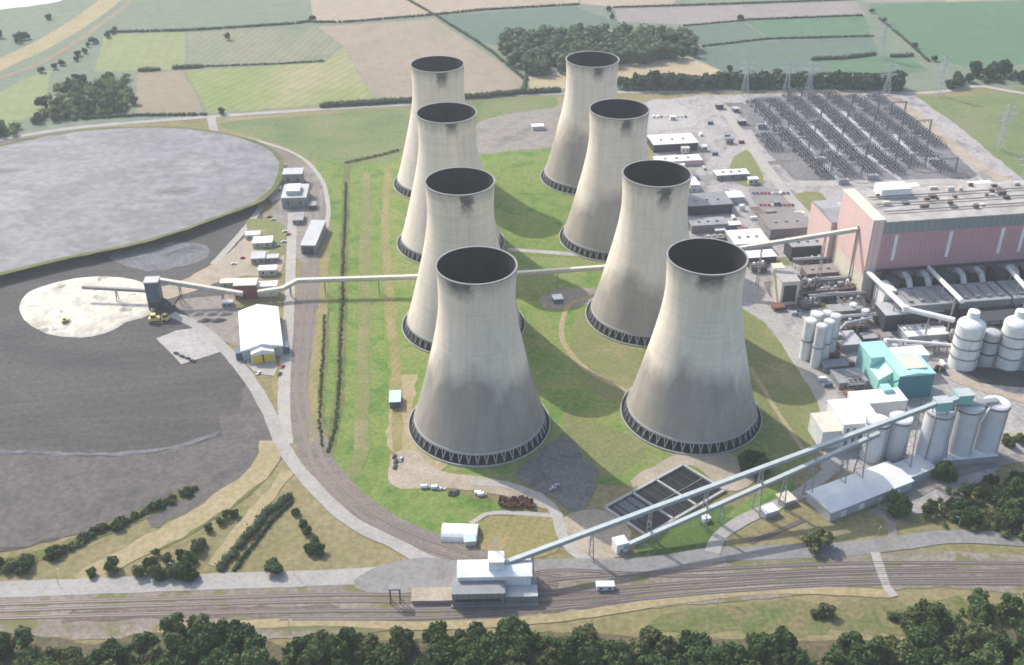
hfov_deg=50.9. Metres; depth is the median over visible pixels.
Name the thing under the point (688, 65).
field
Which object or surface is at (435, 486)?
parked van
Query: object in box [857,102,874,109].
switchgear bay
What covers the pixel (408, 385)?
path
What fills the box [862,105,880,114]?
switchgear bay
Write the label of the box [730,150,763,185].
grass lawn
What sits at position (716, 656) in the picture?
tree
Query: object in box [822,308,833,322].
slim silo
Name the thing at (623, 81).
tree
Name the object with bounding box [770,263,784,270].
plant hut
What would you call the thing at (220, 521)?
bush
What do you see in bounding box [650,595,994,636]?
grass lawn
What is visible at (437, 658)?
tree
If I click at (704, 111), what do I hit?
works yard
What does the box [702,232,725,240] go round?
process unit
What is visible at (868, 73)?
hedge
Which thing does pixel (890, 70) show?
pylon
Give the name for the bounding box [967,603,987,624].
tree
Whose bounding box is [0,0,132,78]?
dirt road
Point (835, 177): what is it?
access track
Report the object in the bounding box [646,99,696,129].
paved area
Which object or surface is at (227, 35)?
tree
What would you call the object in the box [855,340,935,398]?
teal building
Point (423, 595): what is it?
loading bay
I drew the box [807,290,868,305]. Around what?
pipe rack
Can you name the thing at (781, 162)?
paved area
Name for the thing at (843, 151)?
switchgear bay
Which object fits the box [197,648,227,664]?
tree
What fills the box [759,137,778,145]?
switchgear bay
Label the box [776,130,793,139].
switchgear bay
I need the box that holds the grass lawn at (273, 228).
[246,219,286,257]
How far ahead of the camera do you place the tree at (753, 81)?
1245.70 m
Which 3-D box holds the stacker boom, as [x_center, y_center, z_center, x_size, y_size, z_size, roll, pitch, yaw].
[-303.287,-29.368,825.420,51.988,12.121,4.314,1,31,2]
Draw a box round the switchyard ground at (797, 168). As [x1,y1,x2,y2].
[738,95,976,182]
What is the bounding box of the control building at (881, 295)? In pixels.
[871,280,896,309]
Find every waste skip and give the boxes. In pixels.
[498,495,504,504]
[502,496,509,506]
[506,498,512,507]
[511,496,516,505]
[515,497,521,507]
[518,495,525,504]
[523,496,529,506]
[527,498,533,507]
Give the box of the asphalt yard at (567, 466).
[514,433,598,511]
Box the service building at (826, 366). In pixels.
[820,358,848,372]
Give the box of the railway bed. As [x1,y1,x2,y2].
[0,132,560,588]
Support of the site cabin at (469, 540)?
on the ground at (282, 539)
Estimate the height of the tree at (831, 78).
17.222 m
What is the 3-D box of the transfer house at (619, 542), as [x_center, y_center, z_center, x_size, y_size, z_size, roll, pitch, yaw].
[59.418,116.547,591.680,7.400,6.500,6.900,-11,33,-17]
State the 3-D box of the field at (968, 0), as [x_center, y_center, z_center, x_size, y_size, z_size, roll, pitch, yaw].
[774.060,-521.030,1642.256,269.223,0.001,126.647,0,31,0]
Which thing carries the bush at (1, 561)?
on the ditch at (39, 554)
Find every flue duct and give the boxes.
[866,270,954,334]
[927,265,964,331]
[1005,265,1023,308]
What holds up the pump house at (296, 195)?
on the ground at (282, 539)
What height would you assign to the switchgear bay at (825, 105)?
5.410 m
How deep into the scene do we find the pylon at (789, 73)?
1220.12 m
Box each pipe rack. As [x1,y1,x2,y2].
[792,256,831,268]
[802,275,850,286]
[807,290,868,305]
[842,312,877,321]
[892,342,947,353]
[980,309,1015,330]
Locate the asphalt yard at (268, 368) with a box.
[246,359,277,374]
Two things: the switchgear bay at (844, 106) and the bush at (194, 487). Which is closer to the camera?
the bush at (194, 487)
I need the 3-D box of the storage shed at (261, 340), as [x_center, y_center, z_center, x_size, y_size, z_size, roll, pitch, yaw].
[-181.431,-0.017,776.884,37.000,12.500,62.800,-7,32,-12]
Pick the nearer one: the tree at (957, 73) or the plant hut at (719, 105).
the plant hut at (719, 105)
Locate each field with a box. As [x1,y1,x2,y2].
[0,2,55,20]
[0,70,51,127]
[94,32,185,71]
[103,0,309,31]
[136,71,203,115]
[185,47,373,113]
[187,26,338,66]
[311,0,427,21]
[318,19,522,98]
[414,0,578,12]
[442,6,636,44]
[527,57,721,88]
[581,0,675,6]
[615,1,864,23]
[685,22,765,44]
[699,36,878,73]
[745,16,869,37]
[819,55,928,73]
[860,0,942,2]
[868,20,924,60]
[869,1,1023,66]
[945,0,999,1]
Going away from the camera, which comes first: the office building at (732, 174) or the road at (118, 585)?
the road at (118, 585)
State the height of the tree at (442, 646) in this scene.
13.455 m
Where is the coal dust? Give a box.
[109,242,209,270]
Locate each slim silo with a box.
[799,315,817,360]
[810,321,828,368]
[811,309,824,322]
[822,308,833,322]
[822,317,835,359]
[830,311,842,352]
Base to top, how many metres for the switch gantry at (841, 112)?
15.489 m
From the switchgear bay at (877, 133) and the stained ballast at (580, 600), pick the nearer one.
the stained ballast at (580, 600)
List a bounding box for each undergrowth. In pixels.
[0,73,134,135]
[0,601,1023,664]
[627,70,1023,90]
[922,470,1023,539]
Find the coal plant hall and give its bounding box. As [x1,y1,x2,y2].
[783,239,821,260]
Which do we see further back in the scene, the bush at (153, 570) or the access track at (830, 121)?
the access track at (830, 121)
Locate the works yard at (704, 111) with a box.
[644,93,1023,513]
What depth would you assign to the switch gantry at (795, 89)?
1211.68 m
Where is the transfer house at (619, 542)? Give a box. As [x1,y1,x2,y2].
[612,535,628,553]
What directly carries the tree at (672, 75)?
on the pasture
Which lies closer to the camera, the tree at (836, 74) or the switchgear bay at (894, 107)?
the switchgear bay at (894, 107)
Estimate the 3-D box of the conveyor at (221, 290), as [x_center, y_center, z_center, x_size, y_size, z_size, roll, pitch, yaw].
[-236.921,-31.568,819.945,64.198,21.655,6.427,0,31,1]
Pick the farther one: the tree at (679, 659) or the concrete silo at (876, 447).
the concrete silo at (876, 447)
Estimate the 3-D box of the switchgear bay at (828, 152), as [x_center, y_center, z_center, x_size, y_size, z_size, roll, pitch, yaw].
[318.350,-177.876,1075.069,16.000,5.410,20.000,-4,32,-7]
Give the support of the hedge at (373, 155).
on the ground at (282, 539)
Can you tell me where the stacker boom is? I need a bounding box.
[82,285,144,300]
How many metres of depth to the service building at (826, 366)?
742.99 m
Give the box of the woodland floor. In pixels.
[0,630,1023,664]
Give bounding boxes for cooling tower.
[393,56,482,198]
[397,102,504,263]
[402,167,524,352]
[408,246,550,467]
[540,51,619,195]
[559,98,649,261]
[585,160,691,347]
[620,238,761,455]
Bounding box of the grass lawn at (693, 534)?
[634,506,734,554]
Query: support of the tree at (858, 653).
on the woodland floor
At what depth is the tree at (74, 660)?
513.31 m
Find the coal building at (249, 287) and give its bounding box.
[233,278,278,299]
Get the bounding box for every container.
[790,311,798,315]
[817,376,826,381]
[823,382,832,386]
[848,361,854,366]
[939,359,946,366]
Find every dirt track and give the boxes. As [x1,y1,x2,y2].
[75,441,280,578]
[208,469,292,565]
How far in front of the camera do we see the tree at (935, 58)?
1339.60 m
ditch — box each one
[0,485,195,566]
[136,469,274,559]
[317,308,329,431]
[327,165,350,450]
[347,149,400,162]
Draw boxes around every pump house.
[281,183,309,207]
[282,168,304,183]
[896,323,949,344]
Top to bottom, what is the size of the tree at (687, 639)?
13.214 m
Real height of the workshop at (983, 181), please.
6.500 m
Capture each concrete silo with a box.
[859,412,891,463]
[884,409,913,460]
[915,400,956,465]
[948,397,984,456]
[973,393,1011,453]
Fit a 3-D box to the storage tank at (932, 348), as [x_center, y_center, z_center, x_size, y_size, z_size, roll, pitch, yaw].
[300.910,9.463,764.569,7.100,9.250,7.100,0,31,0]
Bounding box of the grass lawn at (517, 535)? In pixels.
[477,515,559,558]
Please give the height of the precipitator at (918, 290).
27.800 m
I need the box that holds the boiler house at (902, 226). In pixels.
[831,181,1023,299]
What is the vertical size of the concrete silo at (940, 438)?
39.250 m
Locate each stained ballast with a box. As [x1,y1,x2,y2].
[61,604,340,622]
[533,586,634,612]
[871,567,1023,586]
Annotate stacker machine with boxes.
[162,294,181,311]
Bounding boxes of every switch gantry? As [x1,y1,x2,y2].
[754,98,771,112]
[764,133,782,147]
[772,116,789,131]
[779,102,796,115]
[786,88,802,101]
[792,136,810,151]
[799,120,817,134]
[805,105,823,119]
[811,91,828,104]
[814,158,833,174]
[820,140,839,155]
[826,124,844,138]
[831,108,849,122]
[837,94,854,108]
[843,163,863,177]
[849,145,867,160]
[854,128,872,142]
[858,112,876,125]
[863,97,880,111]
[878,149,897,164]
[882,132,900,146]
[886,116,903,130]
[889,101,906,114]
[908,153,928,168]
[911,135,930,150]
[913,119,932,133]
[938,157,958,172]
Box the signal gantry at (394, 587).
[389,584,400,603]
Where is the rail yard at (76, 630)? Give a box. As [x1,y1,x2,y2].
[0,551,1023,639]
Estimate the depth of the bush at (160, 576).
570.69 m
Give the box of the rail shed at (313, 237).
[300,220,325,253]
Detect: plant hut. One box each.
[669,115,675,119]
[680,145,689,152]
[689,187,696,191]
[702,144,707,150]
[714,227,725,233]
[715,102,723,109]
[725,136,733,143]
[732,106,738,112]
[737,119,746,124]
[747,176,758,184]
[764,208,776,213]
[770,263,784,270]
[771,302,785,311]
[772,200,780,204]
[814,307,825,311]
[829,350,840,358]
[843,389,853,397]
[859,332,878,341]
[878,332,893,340]
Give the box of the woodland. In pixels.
[497,21,700,75]
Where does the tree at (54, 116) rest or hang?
on the pasture
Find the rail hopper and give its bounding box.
[451,537,538,607]
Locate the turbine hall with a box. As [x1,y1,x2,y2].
[807,199,840,262]
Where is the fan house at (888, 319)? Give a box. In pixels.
[872,301,943,331]
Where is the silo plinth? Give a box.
[908,450,997,465]
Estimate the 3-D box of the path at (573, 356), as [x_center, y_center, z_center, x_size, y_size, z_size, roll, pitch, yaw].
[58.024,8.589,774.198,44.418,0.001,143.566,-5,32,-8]
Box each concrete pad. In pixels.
[156,328,218,363]
[267,178,283,201]
[271,166,322,261]
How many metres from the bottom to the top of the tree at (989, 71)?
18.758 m
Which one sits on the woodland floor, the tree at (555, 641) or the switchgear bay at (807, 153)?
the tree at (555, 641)
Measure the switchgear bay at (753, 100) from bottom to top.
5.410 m
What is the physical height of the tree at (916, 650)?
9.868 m
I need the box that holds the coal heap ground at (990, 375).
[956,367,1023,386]
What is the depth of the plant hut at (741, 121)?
1152.11 m
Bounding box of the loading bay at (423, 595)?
[411,587,451,603]
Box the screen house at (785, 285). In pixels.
[770,268,800,304]
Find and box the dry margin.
[272,308,283,397]
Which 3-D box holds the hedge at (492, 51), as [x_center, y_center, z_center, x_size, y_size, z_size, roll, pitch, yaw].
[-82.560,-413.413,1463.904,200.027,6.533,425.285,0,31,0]
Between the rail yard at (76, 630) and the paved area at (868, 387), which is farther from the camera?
the paved area at (868, 387)
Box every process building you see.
[808,397,875,448]
[847,387,907,416]
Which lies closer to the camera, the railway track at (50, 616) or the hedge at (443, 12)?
the railway track at (50, 616)
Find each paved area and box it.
[540,287,596,308]
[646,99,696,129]
[675,147,704,155]
[692,175,715,180]
[725,102,746,106]
[740,124,755,129]
[749,187,808,212]
[749,206,763,217]
[764,281,772,296]
[767,160,790,164]
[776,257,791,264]
[785,295,812,309]
[818,301,829,306]
[836,348,847,360]
[840,322,880,336]
[855,384,871,390]
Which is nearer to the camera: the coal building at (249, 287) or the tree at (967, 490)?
the tree at (967, 490)
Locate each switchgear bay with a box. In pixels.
[745,97,761,105]
[749,102,767,108]
[753,107,770,114]
[754,131,773,140]
[758,111,777,119]
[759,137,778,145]
[762,115,780,124]
[764,142,784,151]
[765,96,782,105]
[771,101,787,109]
[772,125,789,134]
[774,105,791,114]
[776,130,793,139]
[779,110,797,117]
[781,91,798,100]
[782,135,800,144]
[785,115,801,123]
[786,141,805,150]
[787,96,802,103]
[790,100,808,108]
[790,119,806,128]
[791,145,811,155]
[793,124,813,132]
[795,105,814,112]
[797,151,815,160]
[798,128,817,137]
[800,109,818,117]
[802,156,822,166]
[803,90,820,98]
[803,133,824,143]
[806,95,824,103]
[807,161,828,172]
[809,139,828,148]
[810,118,830,127]
[811,98,828,107]
[813,167,834,178]
[816,104,835,110]
[817,122,833,131]
[819,149,841,158]
[820,128,840,136]
[821,89,840,97]
[823,108,839,116]
[825,133,845,141]
[825,155,845,164]
[826,94,843,102]
[826,113,844,121]
[831,98,849,106]
[831,116,849,126]
[831,137,852,147]
[833,161,852,169]
[836,103,856,111]
[836,143,857,152]
[837,166,857,176]
[839,122,855,130]
[842,149,862,157]
[844,127,861,136]
[847,92,864,100]
[847,111,867,119]
[847,131,867,141]
[848,154,868,162]
[851,97,870,105]
[852,116,872,124]
[854,158,875,169]
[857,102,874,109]
[858,121,877,129]
[859,141,879,151]
[860,165,883,174]
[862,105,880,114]
[863,126,882,134]
[865,147,886,156]
[866,91,884,100]
[867,110,888,119]
[869,130,889,139]
[871,96,890,104]
[871,153,891,162]
[873,114,892,122]
[875,135,895,144]
[877,158,898,167]
[879,120,898,128]
[881,141,901,148]
[882,105,902,113]
[883,164,905,174]
[885,123,904,133]
[887,146,908,155]
[888,108,909,115]
[893,150,915,161]
[896,114,914,122]
[897,134,918,143]
[900,119,919,127]
[900,157,921,166]
[903,138,924,147]
[906,123,926,132]
[910,145,930,154]
[912,128,932,137]
[916,150,937,157]
[919,133,941,142]
[923,155,944,165]
[925,137,947,147]
[930,161,952,171]
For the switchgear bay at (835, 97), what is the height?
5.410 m
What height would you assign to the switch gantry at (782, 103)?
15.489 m
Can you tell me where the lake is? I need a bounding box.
[0,0,60,9]
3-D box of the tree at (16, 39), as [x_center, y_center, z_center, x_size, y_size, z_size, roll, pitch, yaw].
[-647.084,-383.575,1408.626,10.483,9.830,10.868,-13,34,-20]
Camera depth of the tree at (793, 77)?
1247.50 m
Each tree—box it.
[0,632,17,656]
[11,625,34,646]
[11,657,41,664]
[12,31,23,40]
[13,36,20,43]
[16,645,41,662]
[22,31,30,39]
[30,112,42,123]
[33,655,59,664]
[34,96,47,108]
[36,66,44,72]
[40,646,62,664]
[44,13,51,19]
[49,112,59,120]
[50,63,57,67]
[50,107,61,113]
[52,98,59,105]
[57,59,65,64]
[59,85,69,92]
[60,104,70,110]
[60,646,83,664]
[61,655,86,664]
[62,110,71,118]
[63,77,73,84]
[70,86,79,91]
[71,74,79,78]
[72,78,81,84]
[72,94,82,105]
[73,50,80,56]
[78,74,86,82]
[81,99,96,111]
[81,103,93,112]
[81,110,90,116]
[83,648,108,664]
[87,91,99,98]
[97,82,107,89]
[99,100,106,108]
[100,637,127,662]
[100,658,115,664]
[101,71,113,78]
[103,97,117,108]
[110,90,119,96]
[112,103,121,112]
[117,84,124,91]
[120,102,128,107]
[129,94,137,104]
[131,630,160,653]
[139,644,172,663]
[146,656,174,664]
[159,612,187,641]
[162,630,187,652]
[170,644,197,664]
[184,621,224,658]
[186,613,209,641]
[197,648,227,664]
[216,640,238,656]
[217,107,224,114]
[217,618,229,641]
[219,656,245,664]
[223,32,229,39]
[224,619,256,645]
[229,646,240,660]
[240,633,269,659]
[240,646,270,664]
[280,634,313,661]
[280,651,303,664]
[300,637,324,663]
[303,660,321,664]
[310,629,328,645]
[318,633,348,663]
[328,652,350,664]
[331,658,350,664]
[336,626,355,648]
[351,632,378,662]
[361,650,394,664]
[372,642,405,664]
[388,625,415,650]
[388,642,409,658]
[414,659,434,664]
[422,620,449,643]
[423,635,455,656]
[424,650,453,664]
[451,628,472,646]
[454,641,478,658]
[455,653,475,664]
[467,620,493,643]
[470,632,503,664]
[492,634,510,650]
[493,647,526,664]
[495,614,529,636]
[507,642,531,664]
[508,622,541,647]
[540,647,562,664]
[550,636,574,661]
[557,631,587,664]
[571,623,597,643]
[576,638,606,664]
[600,639,628,656]
[601,650,632,664]
[617,76,629,88]
[628,637,651,664]
[629,72,641,89]
[636,650,667,664]
[638,74,646,85]
[638,624,661,645]
[646,70,660,87]
[655,635,677,655]
[660,73,672,86]
[666,71,675,88]
[666,76,680,87]
[668,653,686,664]
[676,629,711,652]
[678,74,687,87]
[681,74,696,88]
[684,645,706,664]
[693,74,700,83]
[700,72,708,83]
[701,75,714,86]
[704,646,731,664]
[709,74,721,83]
[715,70,732,83]
[720,641,749,664]
[722,73,735,87]
[727,65,732,71]
[732,70,745,84]
[737,14,743,19]
[737,452,760,471]
[741,658,761,664]
[742,449,766,463]
[743,73,761,89]
[745,631,774,650]
[748,636,780,664]
[749,71,758,80]
[754,456,770,474]
[758,70,768,83]
[760,73,773,86]
[764,652,785,664]
[768,625,797,653]
[771,68,787,82]
[781,647,810,664]
[784,73,796,86]
[794,72,801,84]
[799,71,811,84]
[802,526,833,554]
[809,74,820,87]
[809,608,820,618]
[813,74,827,87]
[818,602,836,619]
[819,643,846,664]
[826,73,839,87]
[832,69,844,86]
[835,630,865,653]
[836,71,851,84]
[841,643,878,664]
[843,78,856,88]
[852,74,862,87]
[857,77,873,90]
[863,73,876,85]
[864,634,890,664]
[870,73,880,88]
[879,76,894,91]
[882,72,895,86]
[883,634,915,664]
[885,488,913,516]
[891,74,905,89]
[892,70,904,83]
[899,609,925,625]
[900,651,930,664]
[903,623,932,648]
[909,641,923,653]
[914,598,930,617]
[918,644,949,664]
[919,621,943,646]
[921,498,939,512]
[926,601,951,627]
[931,55,937,60]
[932,460,958,481]
[941,662,956,664]
[943,633,973,660]
[945,79,956,89]
[945,497,962,509]
[950,509,969,523]
[953,71,961,78]
[953,622,974,642]
[955,75,964,86]
[956,656,980,664]
[958,484,973,496]
[961,498,970,509]
[964,504,983,524]
[965,73,974,81]
[966,587,989,602]
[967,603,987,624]
[967,620,1004,649]
[968,598,996,626]
[968,643,1004,664]
[969,60,983,76]
[973,481,989,497]
[982,65,995,78]
[982,473,999,484]
[982,483,1004,501]
[983,660,1002,664]
[987,633,1021,660]
[992,60,1007,72]
[992,511,1017,531]
[995,497,1013,512]
[998,484,1019,499]
[998,592,1023,617]
[1000,63,1013,73]
[1001,433,1010,445]
[1003,476,1023,492]
[1004,507,1023,523]
[1005,59,1012,67]
[1007,437,1015,447]
[1009,470,1023,484]
[1009,497,1023,509]
[1012,432,1023,441]
[1012,647,1023,664]
[1016,70,1023,82]
[1016,618,1023,648]
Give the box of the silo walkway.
[951,397,999,455]
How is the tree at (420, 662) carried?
on the woodland floor
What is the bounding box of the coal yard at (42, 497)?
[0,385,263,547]
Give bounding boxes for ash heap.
[19,276,155,337]
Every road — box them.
[0,0,120,70]
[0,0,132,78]
[0,91,624,139]
[0,567,375,597]
[168,312,439,558]
[207,117,217,130]
[210,163,285,263]
[277,213,296,443]
[532,529,1023,572]
[625,85,1023,93]
[705,467,836,553]
[708,100,809,219]
[743,278,841,471]
[797,179,980,186]
[870,452,1023,517]
[887,96,1011,181]
[946,373,1023,401]
[1000,431,1023,442]
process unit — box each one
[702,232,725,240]
[748,260,767,271]
[795,273,806,281]
[799,276,822,296]
[799,296,820,311]
[804,254,830,264]
[814,283,841,300]
[835,279,856,295]
[836,295,864,305]
[836,331,845,347]
[841,316,868,332]
[843,375,866,389]
[898,323,930,333]
[926,318,954,329]
[945,328,954,342]
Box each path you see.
[157,585,891,631]
[246,137,330,226]
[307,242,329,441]
[343,173,370,479]
[381,167,403,453]
[385,375,447,470]
[469,510,552,523]
[470,478,592,557]
[507,248,576,255]
[559,295,628,391]
[748,518,803,543]
[749,367,804,449]
[871,552,897,596]
[884,514,897,542]
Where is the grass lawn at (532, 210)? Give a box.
[483,151,581,257]
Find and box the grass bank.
[315,160,393,504]
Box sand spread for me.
[161,238,284,298]
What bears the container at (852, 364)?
on the works yard at (704, 111)
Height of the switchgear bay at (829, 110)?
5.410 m
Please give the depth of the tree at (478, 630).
529.42 m
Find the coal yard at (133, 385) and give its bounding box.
[0,202,262,551]
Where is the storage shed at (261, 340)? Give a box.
[235,304,289,363]
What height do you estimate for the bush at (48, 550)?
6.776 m
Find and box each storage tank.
[739,202,744,210]
[828,280,835,286]
[849,301,858,307]
[855,303,864,318]
[860,306,870,320]
[883,336,893,347]
[889,342,900,347]
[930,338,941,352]
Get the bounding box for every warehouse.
[806,461,913,521]
[894,455,935,482]
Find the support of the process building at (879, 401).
on the ground at (282, 539)
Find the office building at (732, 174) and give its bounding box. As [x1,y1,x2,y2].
[713,168,749,179]
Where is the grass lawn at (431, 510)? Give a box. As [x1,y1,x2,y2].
[376,485,505,544]
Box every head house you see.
[924,395,952,459]
[946,387,975,449]
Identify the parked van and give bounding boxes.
[421,484,429,488]
[431,484,439,489]
[477,491,485,496]
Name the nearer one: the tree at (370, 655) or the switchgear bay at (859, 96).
the tree at (370, 655)
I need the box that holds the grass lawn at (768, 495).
[726,480,796,517]
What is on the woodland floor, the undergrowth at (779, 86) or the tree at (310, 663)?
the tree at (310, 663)
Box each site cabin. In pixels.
[219,278,234,287]
[221,299,233,306]
[245,230,260,238]
[250,251,265,263]
[252,236,272,247]
[258,265,277,275]
[265,253,278,262]
[274,185,281,191]
[292,212,304,223]
[308,201,315,209]
[389,390,400,407]
[463,534,475,546]
[552,294,563,303]
[595,581,614,590]
[701,514,710,522]
[759,502,779,518]
[775,490,796,505]
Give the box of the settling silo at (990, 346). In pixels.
[977,326,1001,366]
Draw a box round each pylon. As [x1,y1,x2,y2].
[737,61,756,95]
[780,61,799,95]
[802,62,820,95]
[875,20,894,57]
[880,62,900,97]
[933,54,953,95]
[993,103,1019,151]
[1017,153,1023,180]
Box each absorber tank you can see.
[947,308,986,371]
[994,308,1023,370]
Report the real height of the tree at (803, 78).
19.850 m
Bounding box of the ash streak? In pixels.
[0,431,219,455]
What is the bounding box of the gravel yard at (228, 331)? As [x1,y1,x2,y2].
[175,295,239,346]
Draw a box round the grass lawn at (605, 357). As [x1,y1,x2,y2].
[571,309,643,400]
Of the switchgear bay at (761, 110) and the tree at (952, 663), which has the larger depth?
the switchgear bay at (761, 110)
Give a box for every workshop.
[531,123,543,129]
[647,133,698,152]
[653,154,702,165]
[688,191,732,215]
[688,216,728,232]
[690,177,700,191]
[725,191,744,203]
[725,228,768,250]
[727,221,741,229]
[745,249,776,265]
[758,212,808,238]
[800,263,838,277]
[825,303,856,314]
[829,367,868,388]
[837,330,861,351]
[906,182,920,186]
[967,180,991,183]
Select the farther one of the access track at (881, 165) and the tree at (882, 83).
the tree at (882, 83)
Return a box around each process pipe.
[798,287,853,294]
[839,316,872,333]
[886,338,951,355]
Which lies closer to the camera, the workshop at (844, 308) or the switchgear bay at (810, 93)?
the workshop at (844, 308)
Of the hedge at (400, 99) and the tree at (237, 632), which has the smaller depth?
the tree at (237, 632)
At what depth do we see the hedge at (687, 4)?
1573.00 m
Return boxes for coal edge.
[147,415,281,527]
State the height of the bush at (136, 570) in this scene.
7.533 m
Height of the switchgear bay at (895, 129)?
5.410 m
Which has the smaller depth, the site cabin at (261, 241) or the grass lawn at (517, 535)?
the grass lawn at (517, 535)
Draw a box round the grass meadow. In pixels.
[220,96,557,165]
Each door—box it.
[252,353,274,363]
[840,510,846,516]
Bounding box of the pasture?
[0,0,1023,135]
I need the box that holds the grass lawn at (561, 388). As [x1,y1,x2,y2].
[381,147,820,485]
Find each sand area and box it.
[388,450,546,508]
[563,509,630,557]
[630,453,753,490]
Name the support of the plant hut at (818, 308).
on the ground at (282, 539)
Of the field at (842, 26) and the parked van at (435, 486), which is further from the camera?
the field at (842, 26)
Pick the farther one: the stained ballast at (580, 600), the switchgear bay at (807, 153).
the switchgear bay at (807, 153)
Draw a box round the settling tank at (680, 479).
[604,464,725,534]
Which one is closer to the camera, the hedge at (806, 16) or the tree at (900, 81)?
the tree at (900, 81)
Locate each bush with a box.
[0,557,3,565]
[0,557,18,571]
[14,560,30,575]
[16,553,33,565]
[44,544,62,559]
[52,549,61,560]
[61,544,66,553]
[66,541,73,551]
[74,536,84,546]
[76,531,88,539]
[85,566,96,578]
[87,526,96,532]
[88,532,96,538]
[96,523,104,532]
[99,524,108,530]
[103,556,118,572]
[111,521,123,530]
[116,515,128,522]
[130,511,138,517]
[131,565,143,576]
[138,510,144,516]
[141,556,157,571]
[143,508,151,512]
[146,501,154,509]
[146,563,163,577]
[150,548,160,555]
[154,568,166,581]
[155,499,165,507]
[160,552,171,562]
[166,562,177,578]
[167,494,175,498]
[169,497,174,503]
[173,560,193,580]
[175,549,184,560]
[180,550,197,563]
[183,489,192,496]
[185,567,199,581]
[190,485,198,490]
[190,539,204,552]
[198,537,206,545]
[204,523,213,532]
[215,517,225,525]
[221,509,229,518]
[229,509,238,517]
[264,557,282,574]
[290,507,300,515]
[298,519,307,528]
[302,525,311,534]
[303,542,313,555]
[310,534,318,542]
[312,542,325,556]
[933,365,945,371]
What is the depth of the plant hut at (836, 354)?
755.74 m
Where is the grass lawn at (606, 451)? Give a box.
[563,411,646,476]
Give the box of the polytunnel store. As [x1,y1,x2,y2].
[441,523,478,542]
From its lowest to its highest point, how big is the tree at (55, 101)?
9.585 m
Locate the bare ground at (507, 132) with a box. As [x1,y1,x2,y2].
[476,107,561,153]
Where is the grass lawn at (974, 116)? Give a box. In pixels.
[916,87,1023,178]
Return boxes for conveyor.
[160,277,242,304]
[257,227,858,301]
[504,401,937,576]
[624,431,880,549]
[945,395,958,457]
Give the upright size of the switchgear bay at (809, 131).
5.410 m
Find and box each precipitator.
[881,270,956,323]
[932,266,1011,324]
[985,264,1023,308]
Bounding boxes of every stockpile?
[190,311,206,315]
[197,318,212,322]
[203,311,219,315]
[210,318,226,322]
[217,311,232,315]
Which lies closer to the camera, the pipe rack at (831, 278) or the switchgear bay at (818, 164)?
the pipe rack at (831, 278)
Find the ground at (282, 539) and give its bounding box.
[0,85,1023,645]
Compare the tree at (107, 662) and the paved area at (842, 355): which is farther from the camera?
the paved area at (842, 355)
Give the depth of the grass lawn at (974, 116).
1169.62 m
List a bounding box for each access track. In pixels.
[784,126,817,155]
[811,104,864,155]
[811,126,841,154]
[821,163,837,180]
[836,106,890,155]
[860,95,913,153]
[867,155,902,179]
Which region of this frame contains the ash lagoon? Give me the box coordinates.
[0,128,278,275]
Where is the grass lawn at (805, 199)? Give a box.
[795,191,826,210]
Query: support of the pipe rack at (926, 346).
on the ground at (282, 539)
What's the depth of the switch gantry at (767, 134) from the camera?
1091.50 m
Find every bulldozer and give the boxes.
[61,317,70,323]
[148,313,162,323]
[160,313,170,322]
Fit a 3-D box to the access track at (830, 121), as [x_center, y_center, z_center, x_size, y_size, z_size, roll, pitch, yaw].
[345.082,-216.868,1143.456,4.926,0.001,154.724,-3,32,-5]
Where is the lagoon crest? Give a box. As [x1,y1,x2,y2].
[0,126,284,274]
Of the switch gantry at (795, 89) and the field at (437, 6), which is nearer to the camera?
the switch gantry at (795, 89)
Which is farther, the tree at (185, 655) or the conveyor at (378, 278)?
the conveyor at (378, 278)
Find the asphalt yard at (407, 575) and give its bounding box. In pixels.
[354,557,456,592]
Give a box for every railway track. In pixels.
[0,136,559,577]
[0,143,557,585]
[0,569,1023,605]
[0,581,1023,619]
[279,598,632,620]
[532,565,956,577]
[537,561,1023,583]
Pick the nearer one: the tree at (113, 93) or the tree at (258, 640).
the tree at (258, 640)
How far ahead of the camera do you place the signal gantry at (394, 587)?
553.67 m
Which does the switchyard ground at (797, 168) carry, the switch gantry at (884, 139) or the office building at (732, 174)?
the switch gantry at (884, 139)
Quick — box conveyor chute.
[879,383,894,392]
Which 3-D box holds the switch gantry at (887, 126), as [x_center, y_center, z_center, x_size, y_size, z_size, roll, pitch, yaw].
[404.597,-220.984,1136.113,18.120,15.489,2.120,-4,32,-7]
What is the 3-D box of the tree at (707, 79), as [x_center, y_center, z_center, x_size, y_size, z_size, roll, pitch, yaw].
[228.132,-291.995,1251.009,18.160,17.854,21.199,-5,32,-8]
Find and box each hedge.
[86,112,207,118]
[105,19,312,32]
[137,66,160,71]
[172,63,202,68]
[203,59,323,66]
[215,492,292,570]
[231,499,293,570]
[312,2,579,22]
[317,314,325,446]
[319,86,560,107]
[326,182,347,452]
[344,148,398,162]
[408,0,523,78]
[522,75,527,88]
[612,0,836,7]
[683,19,742,25]
[701,34,873,46]
[743,13,862,19]
[772,71,908,75]
[810,51,877,59]
[878,17,929,61]
[890,52,914,56]
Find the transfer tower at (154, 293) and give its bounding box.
[143,276,175,310]
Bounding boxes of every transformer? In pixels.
[755,121,767,128]
[813,154,825,162]
[835,176,849,184]
[865,171,878,180]
[926,155,938,164]
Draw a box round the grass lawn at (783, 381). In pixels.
[742,314,819,455]
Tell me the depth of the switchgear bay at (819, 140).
1098.76 m
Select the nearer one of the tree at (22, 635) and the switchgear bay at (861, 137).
the tree at (22, 635)
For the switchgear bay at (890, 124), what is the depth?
1147.49 m
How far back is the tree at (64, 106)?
1179.18 m
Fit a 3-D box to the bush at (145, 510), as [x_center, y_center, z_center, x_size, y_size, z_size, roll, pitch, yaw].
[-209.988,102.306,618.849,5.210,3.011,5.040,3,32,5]

